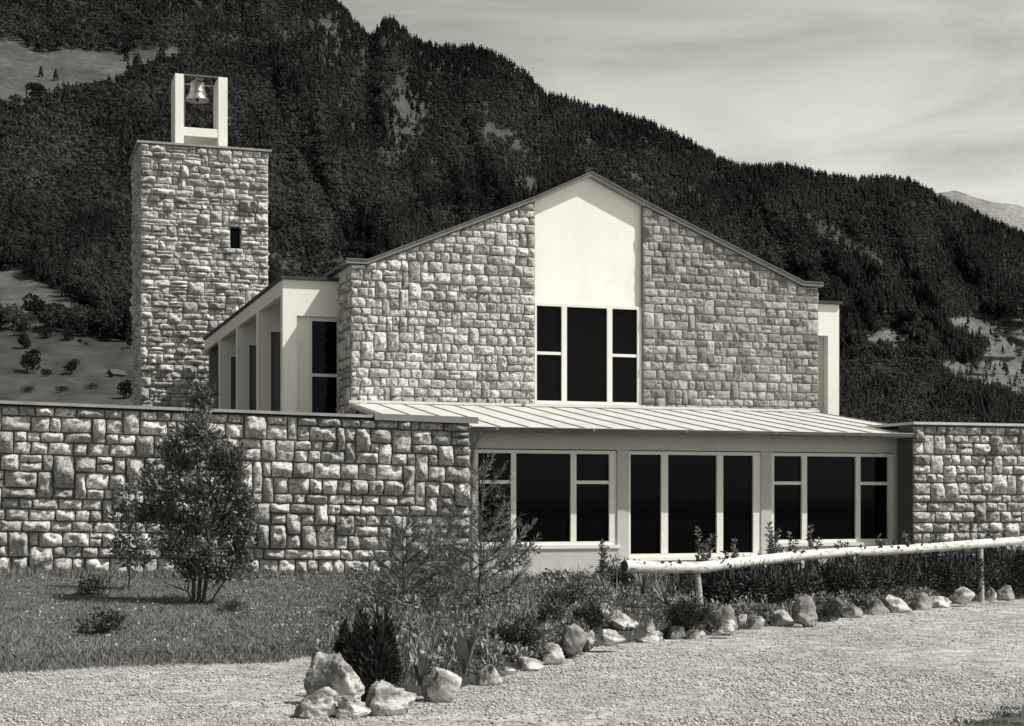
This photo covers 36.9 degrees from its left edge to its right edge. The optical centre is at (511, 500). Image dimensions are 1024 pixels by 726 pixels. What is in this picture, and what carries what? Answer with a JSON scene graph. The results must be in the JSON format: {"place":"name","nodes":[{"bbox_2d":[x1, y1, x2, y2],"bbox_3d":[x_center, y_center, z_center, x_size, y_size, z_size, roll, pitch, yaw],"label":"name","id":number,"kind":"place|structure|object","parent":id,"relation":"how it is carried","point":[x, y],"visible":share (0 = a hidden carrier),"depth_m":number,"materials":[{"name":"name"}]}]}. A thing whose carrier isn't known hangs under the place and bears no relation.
{"place":"outdoors","nodes":[
{"label":"outdoors","id":0,"kind":"place"},
{"bbox_2d":[0,565,455,673],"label":"lawn","id":1,"kind":"structure","parent":0,"point":[99,598],"depth_m":20.30,"materials":[{"name":"plant"}]},
{"bbox_2d":[74,574,117,595],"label":"rose bush","id":2,"kind":"object","parent":1,"relation":"on","point":[85,588],"visible":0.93,"depth_m":24.12,"materials":[{"name":"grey plant"}]},
{"bbox_2d":[67,605,127,635],"bbox_3d":[-4.729,1.453,17.697,0.659,0.506,0.860,0,0,0],"label":"rose bush","id":3,"kind":"object","parent":1,"relation":"on","point":[104,625],"visible":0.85,"depth_m":17.61,"materials":[{"name":"grey plant"}]},
{"bbox_2d":[104,478,162,589],"bbox_3d":[-6.158,0.610,25.023,0.958,1.977,0.544,0,0,0],"label":"young tree","id":4,"kind":"object","parent":1,"relation":"on","point":[135,541],"visible":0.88,"depth_m":24.99,"materials":[{"name":"grey plant"}]},
{"bbox_2d":[121,383,263,603],"bbox_3d":[-4.764,-0.028,23.141,1.943,3.508,1.838,0,0,40],"label":"tree","id":5,"kind":"object","parent":1,"relation":"on","point":[199,554],"visible":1,"depth_m":22.97,"materials":[{"name":"grey plant"}]},
{"bbox_2d":[214,593,254,612],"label":"grass tuft","id":6,"kind":"object","parent":1,"relation":"on","point":[234,603],"visible":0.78,"depth_m":21.46,"materials":[{"name":"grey plant"}]},
{"bbox_2d":[0,595,1023,725],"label":"gravel drive","id":7,"kind":"structure","parent":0,"point":[300,667],"depth_m":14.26,"materials":[{"name":"gravel"}]},
{"bbox_2d":[294,686,338,718],"bbox_3d":[-1.490,1.581,11.917,0.403,0.271,0.282,0,0,0],"label":"boulder","id":8,"kind":"object","parent":7,"relation":"on","point":[322,702],"visible":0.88,"depth_m":11.81,"materials":[{"name":"stone"}]},
{"bbox_2d":[303,652,364,700],"bbox_3d":[-1.454,1.514,12.566,0.515,0.534,0.464,0,0,0],"label":"boulder","id":9,"kind":"object","parent":7,"relation":"on","point":[337,674],"visible":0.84,"depth_m":12.46,"materials":[{"name":"stone"}]},
{"bbox_2d":[336,695,370,718],"bbox_3d":[-1.221,1.598,11.837,0.279,0.205,0.223,0,0,0],"label":"boulder","id":10,"kind":"object","parent":7,"relation":"on","point":[350,707],"visible":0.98,"depth_m":11.77,"materials":[{"name":"stone"}]},
{"bbox_2d":[365,680,416,715],"bbox_3d":[-0.947,1.566,11.995,0.414,0.332,0.331,0,0,0],"label":"boulder","id":11,"kind":"object","parent":7,"relation":"on","point":[384,698],"visible":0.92,"depth_m":11.91,"materials":[{"name":"stone"}]},
{"bbox_2d":[421,667,461,702],"bbox_3d":[-0.585,1.559,12.722,0.346,0.358,0.277,0,0,0],"label":"boulder","id":12,"kind":"object","parent":7,"relation":"on","point":[439,684],"visible":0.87,"depth_m":12.61,"materials":[{"name":"stone"}]},
{"bbox_2d":[473,664,502,685],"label":"boulder","id":13,"kind":"object","parent":7,"relation":"on","point":[488,674],"visible":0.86,"depth_m":13.72,"materials":[{"name":"stone"}]},
{"bbox_2d":[499,667,517,674],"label":"boulder","id":14,"kind":"object","parent":7,"relation":"on","point":[506,671],"visible":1,"depth_m":13.93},
{"bbox_2d":[560,623,587,655],"bbox_3d":[0.648,1.480,16.307,0.261,0.342,0.288,0,0,-29],"label":"boulder","id":15,"kind":"object","parent":7,"relation":"on","point":[573,639],"visible":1,"depth_m":16.23,"materials":[{"name":"stone"}]},
{"bbox_2d":[587,630,596,644],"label":"boulder","id":16,"kind":"object","parent":7,"relation":"on","point":[591,638],"visible":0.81,"depth_m":17.04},
{"bbox_2d":[600,629,625,646],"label":"boulder","id":17,"kind":"object","parent":7,"relation":"on","point":[609,637],"visible":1,"depth_m":16.93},
{"bbox_2d":[711,604,737,634],"bbox_3d":[2.626,1.474,18.956,0.322,0.388,0.161,0,0,0],"label":"boulder","id":18,"kind":"object","parent":7,"relation":"on","point":[726,612],"visible":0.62,"depth_m":18.92,"materials":[{"name":"stone"}]},
{"bbox_2d":[714,619,735,633],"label":"boulder","id":19,"kind":"object","parent":7,"relation":"on","point":[725,626],"visible":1,"depth_m":18.43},
{"bbox_2d":[737,614,746,624],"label":"boulder","id":20,"kind":"object","parent":7,"relation":"on","point":[741,619],"visible":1,"depth_m":19.38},
{"bbox_2d":[791,595,817,626],"bbox_3d":[3.851,1.461,20.239,0.358,0.433,0.287,0,0,0],"label":"boulder","id":21,"kind":"object","parent":7,"relation":"on","point":[803,610],"visible":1,"depth_m":20.17,"materials":[{"name":"stone"}]},
{"bbox_2d":[948,587,974,604],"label":"boulder","id":22,"kind":"object","parent":7,"relation":"on","point":[962,595],"visible":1,"depth_m":24.12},
{"bbox_2d":[977,548,984,602],"bbox_3d":[7.683,1.262,25.169,0.114,0.978,0.100,0,0,0],"label":"rail post","id":23,"kind":"object","parent":7,"relation":"on","point":[981,598],"visible":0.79,"depth_m":25.13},
{"bbox_2d":[985,588,996,601],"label":"boulder","id":24,"kind":"object","parent":7,"relation":"on","point":[991,594],"visible":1,"depth_m":24.59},
{"bbox_2d":[996,585,1014,600],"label":"boulder","id":25,"kind":"object","parent":7,"relation":"on","point":[1005,593],"visible":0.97,"depth_m":24.87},
{"bbox_2d":[0,0,1023,453],"bbox_3d":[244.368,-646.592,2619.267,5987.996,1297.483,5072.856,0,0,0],"label":"mountain","id":26,"kind":"structure","parent":0,"point":[98,356],"depth_m":1840.75,"materials":[{"name":"plant"}]},
{"bbox_2d":[12,322,29,332],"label":"meadow bush","id":27,"kind":"object","parent":26,"relation":"on","point":[22,327],"visible":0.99,"depth_m":722.82,"materials":[{"name":"black plant"}]},
{"bbox_2d":[17,333,31,348],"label":"meadow bush","id":28,"kind":"object","parent":26,"relation":"on","point":[21,339],"visible":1,"depth_m":689.40,"materials":[{"name":"black plant"}]},
{"bbox_2d":[20,385,35,391],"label":"meadow bush","id":29,"kind":"object","parent":26,"relation":"on","point":[28,389],"visible":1,"depth_m":566.45,"materials":[{"name":"grey plant"}]},
{"bbox_2d":[19,349,41,373],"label":"meadow bush","id":30,"kind":"object","parent":26,"relation":"on","point":[30,358],"visible":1,"depth_m":621.20,"materials":[{"name":"black plant"}]},
{"bbox_2d":[21,292,46,319],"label":"meadow bush","id":31,"kind":"object","parent":26,"relation":"on","point":[36,304],"visible":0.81,"depth_m":778.94,"materials":[{"name":"black plant"}]},
{"bbox_2d":[25,81,46,99],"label":"meadow bush","id":32,"kind":"object","parent":26,"relation":"on","point":[33,88],"visible":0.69,"depth_m":1597.22,"materials":[{"name":"black plant"}]},
{"bbox_2d":[38,327,52,337],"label":"meadow bush","id":33,"kind":"object","parent":26,"relation":"on","point":[45,333],"visible":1,"depth_m":718.16,"materials":[{"name":"black plant"}]},
{"bbox_2d":[40,369,52,376],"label":"meadow bush","id":34,"kind":"object","parent":26,"relation":"on","point":[48,372],"visible":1,"depth_m":614.35,"materials":[{"name":"black plant"}]},
{"bbox_2d":[53,68,58,80],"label":"conifer tree","id":35,"kind":"object","parent":26,"relation":"on","point":[55,76],"visible":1,"depth_m":1716.08,"materials":[{"name":"black plant"}]},
{"bbox_2d":[46,302,67,327],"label":"meadow bush","id":36,"kind":"object","parent":26,"relation":"on","point":[52,304],"visible":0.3,"depth_m":746.76,"materials":[{"name":"black plant"}]},
{"bbox_2d":[55,385,68,391],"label":"meadow bush","id":37,"kind":"object","parent":26,"relation":"on","point":[60,388],"visible":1,"depth_m":566.35,"materials":[{"name":"grey plant"}]},
{"bbox_2d":[62,328,75,340],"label":"meadow bush","id":38,"kind":"object","parent":26,"relation":"on","point":[70,334],"visible":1,"depth_m":710.95,"materials":[{"name":"black plant"}]},
{"bbox_2d":[63,359,80,374],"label":"meadow bush","id":39,"kind":"object","parent":26,"relation":"on","point":[71,366],"visible":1,"depth_m":618.96,"materials":[{"name":"black plant"}]},
{"bbox_2d":[64,313,88,337],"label":"meadow bush","id":40,"kind":"object","parent":26,"relation":"on","point":[79,325],"visible":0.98,"depth_m":724.50,"materials":[{"name":"black plant"}]},
{"bbox_2d":[84,315,101,334],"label":"meadow bush","id":41,"kind":"object","parent":26,"relation":"on","point":[93,331],"visible":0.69,"depth_m":734.51,"materials":[{"name":"black plant"}]},
{"bbox_2d":[106,369,126,377],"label":"barn","id":42,"kind":"structure","parent":26,"relation":"on","point":[113,373],"depth_m":615.09,"materials":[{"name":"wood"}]},
{"bbox_2d":[110,311,132,337],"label":"meadow bush","id":43,"kind":"object","parent":26,"relation":"on","point":[122,318],"visible":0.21,"depth_m":732.52,"materials":[{"name":"black plant"}]},
{"bbox_2d":[117,379,132,397],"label":"meadow bush","id":44,"kind":"object","parent":26,"relation":"on","point":[125,388],"visible":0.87,"depth_m":548.97,"materials":[{"name":"black plant"}]},
{"bbox_2d":[123,48,129,60],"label":"conifer tree","id":45,"kind":"object","parent":26,"relation":"on","point":[126,57],"visible":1,"depth_m":1867.57,"materials":[{"name":"black plant"}]},
{"bbox_2d":[126,336,132,345],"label":"meadow bush","id":46,"kind":"object","parent":26,"relation":"on","point":[128,339],"visible":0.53,"depth_m":698.71,"materials":[{"name":"black plant"}]},
{"bbox_2d":[0,0,1023,423],"bbox_3d":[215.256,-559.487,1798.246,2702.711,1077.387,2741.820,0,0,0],"label":"mountain forest","id":47,"kind":"object","parent":26,"relation":"on","point":[66,212],"visible":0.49,"depth_m":2238.42,"materials":[{"name":"black plant"}]},
{"bbox_2d":[203,171,913,577],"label":"church","id":48,"kind":"structure","parent":0,"point":[623,373],"depth_m":36.20,"materials":[{"name":"stone"}]},
{"bbox_2d":[475,449,619,548],"bbox_3d":[0.704,-0.020,31.483,3.186,2.020,0.204,0,0,-18],"label":"annex window","id":49,"kind":"structure","parent":48,"relation":"in","point":[571,494],"depth_m":31.59,"materials":[{"name":"glass"}]},
{"bbox_2d":[534,302,644,405],"bbox_3d":[1.857,-3.500,37.243,2.875,2.487,0.244,0,0,-18],"label":"gable window","id":50,"kind":"structure","parent":48,"relation":"in","point":[585,354],"depth_m":37.29,"materials":[{"name":"glass"}]},
{"bbox_2d":[628,451,760,560],"bbox_3d":[3.887,0.115,32.521,3.153,2.290,0.264,0,0,-18],"label":"glass door","id":51,"kind":"structure","parent":48,"relation":"in","point":[671,494],"depth_m":32.55,"materials":[{"name":"white paint"}]},
{"bbox_2d":[770,453,896,545],"bbox_3d":[7.015,-0.020,33.585,3.115,2.020,0.204,0,0,-18],"label":"annex window","id":52,"kind":"structure","parent":48,"relation":"in","point":[846,497],"depth_m":33.64,"materials":[{"name":"glass"}]},
{"bbox_2d":[321,577,1023,701],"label":"planting bed","id":53,"kind":"object","parent":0,"point":[412,687],"visible":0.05,"depth_m":18.48,"materials":[{"name":"soil"}]},
{"bbox_2d":[332,616,357,657],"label":"conifer shrub","id":54,"kind":"object","parent":53,"relation":"on","point":[345,637],"visible":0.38,"depth_m":14.80,"materials":[{"name":"black plant"}]},
{"bbox_2d":[341,598,404,692],"bbox_3d":[-1.159,1.230,12.899,0.567,0.846,0.582,0,0,27],"label":"conifer shrub","id":55,"kind":"object","parent":53,"relation":"on","point":[370,657],"visible":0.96,"depth_m":12.81,"materials":[{"name":"black plant"}]},
{"bbox_2d":[342,505,470,610],"bbox_3d":[-1.435,0.869,20.723,1.786,1.661,1.832,0,0,0],"label":"pine sapling","id":56,"kind":"object","parent":53,"relation":"on","point":[390,553],"visible":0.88,"depth_m":20.58,"materials":[{"name":"grey plant"}]},
{"bbox_2d":[409,652,429,685],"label":"broadleaf plant","id":57,"kind":"object","parent":53,"relation":"on","point":[419,669],"visible":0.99,"depth_m":13.04,"materials":[{"name":"grey plant"}]},
{"bbox_2d":[376,516,496,603],"bbox_3d":[-1.127,0.946,22.323,1.976,1.509,1.654,0,0,-38],"label":"pine sapling","id":58,"kind":"object","parent":53,"relation":"on","point":[449,530],"visible":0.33,"depth_m":22.40,"materials":[{"name":"grey plant"}]},
{"bbox_2d":[454,625,481,674],"bbox_3d":[-0.430,1.350,13.884,0.254,0.445,0.248,0,0,-29],"label":"broadleaf plant","id":59,"kind":"object","parent":53,"relation":"on","point":[464,649],"visible":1,"depth_m":13.85,"materials":[{"name":"grey plant"}]},
{"bbox_2d":[413,452,541,608],"bbox_3d":[-0.483,0.500,20.964,1.840,2.401,2.056,0,0,0],"label":"pine sapling","id":60,"kind":"object","parent":53,"relation":"on","point":[482,560],"visible":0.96,"depth_m":20.93,"materials":[{"name":"grey plant"}]},
{"bbox_2d":[481,612,544,654],"bbox_3d":[-0.003,1.368,15.638,0.604,0.508,0.607,0,0,-27],"label":"leafy plant","id":61,"kind":"object","parent":53,"relation":"on","point":[527,632],"visible":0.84,"depth_m":15.53,"materials":[{"name":"grey plant"}]},
{"bbox_2d":[484,536,541,576],"bbox_3d":[0.005,1.152,26.849,1.068,1.095,0.456,0,0,0],"label":"leafy plant","id":62,"kind":"object","parent":53,"relation":"on","point":[516,552],"visible":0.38,"depth_m":26.82,"materials":[{"name":"grey plant"}]},
{"bbox_2d":[513,656,544,670],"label":"boulder","id":63,"kind":"object","parent":53,"relation":"on","point":[525,663],"visible":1,"depth_m":15.05,"materials":[{"name":"stone"}]},
{"bbox_2d":[526,596,570,626],"bbox_3d":[0.411,1.345,17.887,0.485,0.492,0.489,0,0,24],"label":"leafy plant","id":64,"kind":"object","parent":53,"relation":"on","point":[553,608],"visible":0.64,"depth_m":17.82,"materials":[{"name":"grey plant"}]},
{"bbox_2d":[538,642,564,664],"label":"boulder","id":65,"kind":"object","parent":53,"relation":"on","point":[555,656],"visible":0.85,"depth_m":15.65,"materials":[{"name":"stone"}]},
{"bbox_2d":[536,577,597,611],"bbox_3d":[0.724,1.280,20.316,0.823,0.556,0.658,0,0,0],"label":"leafy plant","id":66,"kind":"object","parent":53,"relation":"on","point":[571,595],"visible":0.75,"depth_m":20.22,"materials":[{"name":"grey plant"}]},
{"bbox_2d":[561,563,587,590],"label":"iris clump","id":67,"kind":"object","parent":53,"relation":"on","point":[571,573],"visible":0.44,"depth_m":22.51,"materials":[{"name":"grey plant"}]},
{"bbox_2d":[572,600,604,631],"bbox_3d":[0.891,1.369,17.812,0.408,0.440,0.377,0,0,0],"label":"heather cushion","id":68,"kind":"object","parent":53,"relation":"on","point":[591,615],"visible":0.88,"depth_m":17.74,"materials":[{"name":"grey plant"}]},
{"bbox_2d":[596,603,609,615],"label":"boulder","id":69,"kind":"object","parent":53,"relation":"on","point":[603,605],"visible":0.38,"depth_m":20.14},
{"bbox_2d":[597,539,609,574],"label":"tall weed","id":70,"kind":"object","parent":53,"relation":"on","point":[603,554],"visible":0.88,"depth_m":27.51,"materials":[{"name":"grey plant"}]},
{"bbox_2d":[599,552,641,590],"bbox_3d":[1.769,1.200,25.073,0.739,0.722,0.612,0,0,0],"label":"leafy plant","id":71,"kind":"object","parent":53,"relation":"on","point":[620,575],"visible":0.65,"depth_m":25.03,"materials":[{"name":"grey plant"}]},
{"bbox_2d":[605,609,638,629],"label":"boulder","id":72,"kind":"object","parent":53,"relation":"on","point":[619,617],"visible":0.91,"depth_m":18.51,"materials":[{"name":"stone"}]},
{"bbox_2d":[633,573,653,596],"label":"iris clump","id":73,"kind":"object","parent":53,"relation":"on","point":[642,583],"visible":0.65,"depth_m":23.82,"materials":[{"name":"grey plant"}]},
{"bbox_2d":[637,630,662,642],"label":"boulder","id":74,"kind":"object","parent":53,"relation":"on","point":[654,636],"visible":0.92,"depth_m":17.94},
{"bbox_2d":[644,620,654,633],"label":"boulder","id":75,"kind":"object","parent":74,"relation":"on","point":[649,627],"visible":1,"depth_m":18.02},
{"bbox_2d":[654,576,678,613],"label":"iris clump","id":76,"kind":"object","parent":53,"relation":"on","point":[668,582],"visible":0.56,"depth_m":20.38,"materials":[{"name":"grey plant"}]},
{"bbox_2d":[314,559,1023,687],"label":"bed ground cover","id":77,"kind":"object","parent":53,"relation":"on","point":[405,624],"visible":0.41,"depth_m":19.96,"materials":[{"name":"grey plant"}]},
{"bbox_2d":[667,625,685,638],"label":"boulder","id":78,"kind":"object","parent":53,"relation":"on","point":[676,632],"visible":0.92,"depth_m":18.36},
{"bbox_2d":[664,599,712,629],"bbox_3d":[2.118,1.386,18.474,0.602,0.404,0.553,0,0,0],"label":"heather cushion","id":79,"kind":"object","parent":53,"relation":"on","point":[687,616],"visible":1,"depth_m":18.40,"materials":[{"name":"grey plant"}]},
{"bbox_2d":[685,629,705,638],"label":"boulder","id":80,"kind":"object","parent":53,"relation":"on","point":[694,634],"visible":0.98,"depth_m":18.39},
{"bbox_2d":[694,573,703,607],"bbox_3d":[2.641,1.389,21.627,0.155,0.730,0.104,0,0,0],"label":"rail post","id":81,"kind":"object","parent":53,"relation":"on","point":[698,584],"visible":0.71,"depth_m":21.59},
{"bbox_2d":[621,536,1023,573],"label":"log rail","id":82,"kind":"object","parent":81,"relation":"on","point":[657,567],"visible":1,"depth_m":23.14,"materials":[{"name":"white wood"}]},
{"bbox_2d":[694,525,717,577],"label":"tall weed","id":83,"kind":"object","parent":53,"relation":"on","point":[704,545],"visible":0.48,"depth_m":24.59,"materials":[{"name":"grey plant"}]},
{"bbox_2d":[720,537,739,558],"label":"tall weed","id":84,"kind":"object","parent":53,"relation":"on","point":[734,549],"visible":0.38,"depth_m":24.41,"materials":[{"name":"grey plant"}]},
{"bbox_2d":[744,614,764,628],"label":"boulder","id":85,"kind":"object","parent":53,"relation":"on","point":[757,622],"visible":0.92,"depth_m":19.84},
{"bbox_2d":[764,521,781,568],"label":"tall weed","id":86,"kind":"object","parent":53,"relation":"on","point":[771,548],"visible":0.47,"depth_m":24.99,"materials":[{"name":"grey plant"}]},
{"bbox_2d":[770,609,794,625],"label":"boulder","id":87,"kind":"object","parent":53,"relation":"on","point":[781,618],"visible":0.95,"depth_m":20.41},
{"bbox_2d":[779,531,799,564],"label":"tall weed","id":88,"kind":"object","parent":53,"relation":"on","point":[789,547],"visible":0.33,"depth_m":25.37,"materials":[{"name":"grey plant"}]},
{"bbox_2d":[805,523,823,565],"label":"tall weed","id":89,"kind":"object","parent":53,"relation":"on","point":[810,544],"visible":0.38,"depth_m":25.60,"materials":[{"name":"grey plant"}]},
{"bbox_2d":[816,598,843,621],"bbox_3d":[4.380,1.524,21.201,0.407,0.367,0.337,0,0,0],"label":"heather cushion","id":90,"kind":"object","parent":53,"relation":"on","point":[828,611],"visible":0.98,"depth_m":21.18,"materials":[{"name":"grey plant"}]},
{"bbox_2d":[659,538,1023,605],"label":"hedge","id":91,"kind":"object","parent":53,"relation":"on","point":[955,570],"visible":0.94,"depth_m":23.72,"materials":[{"name":"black plant"}]},
{"bbox_2d":[833,540,849,547],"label":"tall weed","id":92,"kind":"object","parent":53,"relation":"on","point":[835,545],"visible":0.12,"depth_m":25.65,"materials":[{"name":"grey plant"}]},
{"bbox_2d":[840,604,862,617],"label":"boulder","id":93,"kind":"object","parent":53,"relation":"on","point":[851,610],"visible":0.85,"depth_m":21.78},
{"bbox_2d":[865,595,889,614],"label":"boulder","id":94,"kind":"object","parent":53,"relation":"on","point":[876,605],"visible":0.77,"depth_m":22.45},
{"bbox_2d":[875,534,887,561],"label":"tall weed","id":95,"kind":"object","parent":53,"relation":"on","point":[878,543],"visible":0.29,"depth_m":26.57,"materials":[{"name":"grey plant"}]},
{"bbox_2d":[882,594,911,612],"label":"boulder","id":96,"kind":"object","parent":53,"relation":"on","point":[892,604],"visible":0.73,"depth_m":22.79,"materials":[{"name":"stone"}]},
{"bbox_2d":[889,530,914,565],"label":"tall weed","id":97,"kind":"object","parent":53,"relation":"on","point":[904,535],"visible":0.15,"depth_m":27.51,"materials":[{"name":"grey plant"}]},
{"bbox_2d":[908,592,931,609],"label":"boulder","id":98,"kind":"object","parent":53,"relation":"on","point":[923,601],"visible":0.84,"depth_m":23.39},
{"bbox_2d":[914,533,953,559],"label":"tall weed","id":99,"kind":"object","parent":53,"relation":"on","point":[936,538],"visible":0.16,"depth_m":26.99,"materials":[{"name":"grey plant"}]},
{"bbox_2d":[929,596,951,607],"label":"boulder","id":100,"kind":"object","parent":53,"relation":"on","point":[941,601],"visible":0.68,"depth_m":23.92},
{"bbox_2d":[973,523,1006,559],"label":"tall weed","id":101,"kind":"object","parent":53,"relation":"on","point":[990,535],"visible":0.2,"depth_m":28.00,"materials":[{"name":"grey plant"}]},
{"bbox_2d":[337,0,1023,206],"label":"sky","id":102,"kind":"structure","parent":0,"point":[929,92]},
{"bbox_2d":[936,190,1023,231],"bbox_3d":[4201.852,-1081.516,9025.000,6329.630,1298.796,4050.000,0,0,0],"label":"mountain","id":103,"kind":"structure","parent":0,"point":[1011,215],"depth_m":8421.58,"materials":[{"name":"stone"}]},
{"bbox_2d":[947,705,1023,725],"bbox_3d":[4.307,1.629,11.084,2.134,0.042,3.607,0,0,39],"label":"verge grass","id":104,"kind":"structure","parent":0,"point":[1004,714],"depth_m":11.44,"materials":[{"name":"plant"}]},
{"bbox_2d":[963,711,1023,725],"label":"earth verge","id":105,"kind":"structure","parent":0,"point":[1014,718],"depth_m":11.44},
{"label":"ground","id":106,"kind":"structure","parent":0,"visible":0},
{"bbox_2d":[128,73,271,407],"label":"bell tower","id":107,"kind":"structure","parent":106,"relation":"on","point":[199,254],"depth_m":50.25,"materials":[{"name":"stone"}]},
{"bbox_2d":[186,74,208,103],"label":"bell","id":108,"kind":"object","parent":107,"relation":"hanging from","point":[197,95],"visible":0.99,"depth_m":51.05,"materials":[{"name":"silver metal"}]},
{"bbox_2d":[230,229,238,248],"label":"slit window","id":109,"kind":"structure","parent":107,"relation":"in","point":[234,233],"depth_m":50.96,"materials":[{"name":"black glass"}]},
{"bbox_2d":[0,400,478,580],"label":"stone wall","id":110,"kind":"structure","parent":106,"relation":"on","point":[325,486],"depth_m":28.82,"materials":[{"name":"stone"}]},
{"bbox_2d":[866,422,1023,558],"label":"stone wall","id":111,"kind":"structure","parent":106,"relation":"on","point":[958,481],"depth_m":33.77,"materials":[{"name":"stone"}]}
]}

